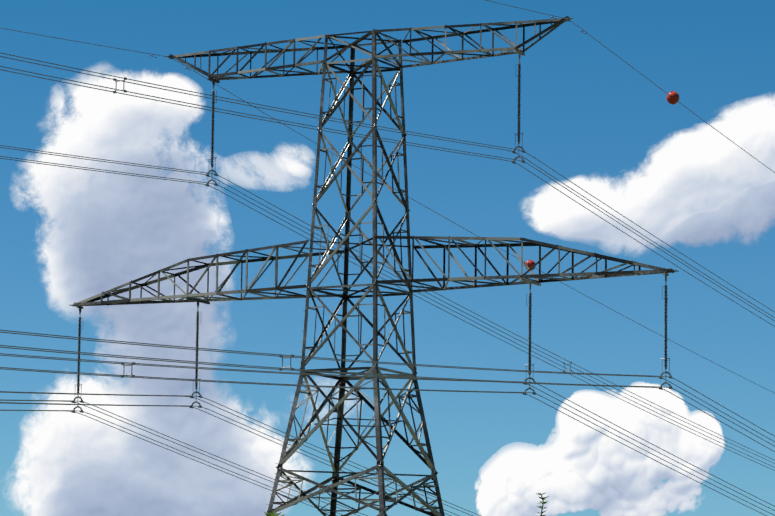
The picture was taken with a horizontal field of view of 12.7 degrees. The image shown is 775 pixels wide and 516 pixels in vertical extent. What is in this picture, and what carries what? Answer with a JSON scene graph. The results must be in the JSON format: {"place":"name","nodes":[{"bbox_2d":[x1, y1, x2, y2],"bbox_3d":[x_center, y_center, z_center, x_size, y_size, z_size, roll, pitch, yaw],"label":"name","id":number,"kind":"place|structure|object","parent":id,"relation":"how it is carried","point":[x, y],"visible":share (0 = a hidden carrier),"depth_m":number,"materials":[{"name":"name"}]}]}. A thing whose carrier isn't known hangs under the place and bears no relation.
{"place":"outdoors","nodes":[
{"label":"outdoors","id":0,"kind":"place"},
{"bbox_2d":[264,512,284,515],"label":"tree","id":1,"kind":"object","parent":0,"point":[273,514],"visible":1,"depth_m":38.01,"materials":[{"name":"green plant"}]},
{"bbox_2d":[0,0,774,515],"label":"sky","id":2,"kind":"structure","parent":0,"point":[68,236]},
{"bbox_2d":[536,492,548,515],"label":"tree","id":3,"kind":"object","parent":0,"point":[542,502],"visible":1,"depth_m":71.79,"materials":[{"name":"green plant"}]},
{"bbox_3d":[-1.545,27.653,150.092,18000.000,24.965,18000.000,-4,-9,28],"label":"ground","id":4,"kind":"structure","parent":0,"visible":0},
{"bbox_2d":[70,16,678,515],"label":"pylon","id":5,"kind":"object","parent":4,"relation":"on","point":[380,468],"visible":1,"depth_m":153.69,"materials":[{"name":"metal"}]},
{"bbox_2d":[71,16,672,412],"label":"line fittings","id":6,"kind":"object","parent":5,"relation":"attached to","point":[530,293],"visible":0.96,"depth_m":150.84,"materials":[{"name":"metal"}]},
{"bbox_2d":[77,66,667,391],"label":"insulators","id":7,"kind":"object","parent":5,"relation":"attached to","point":[529,297],"visible":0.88,"depth_m":151.24,"materials":[{"name":"grey ceramic"}]},
{"bbox_2d":[0,0,774,515],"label":"conductors","id":8,"kind":"object","parent":5,"relation":"attached to","point":[320,372],"visible":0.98,"depth_m":147.64,"materials":[{"name":"silver metal"}]},
{"bbox_2d":[525,91,678,270],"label":"marker balls","id":9,"kind":"object","parent":8,"relation":"attached to","point":[673,99],"visible":0.71,"depth_m":160.08}
]}

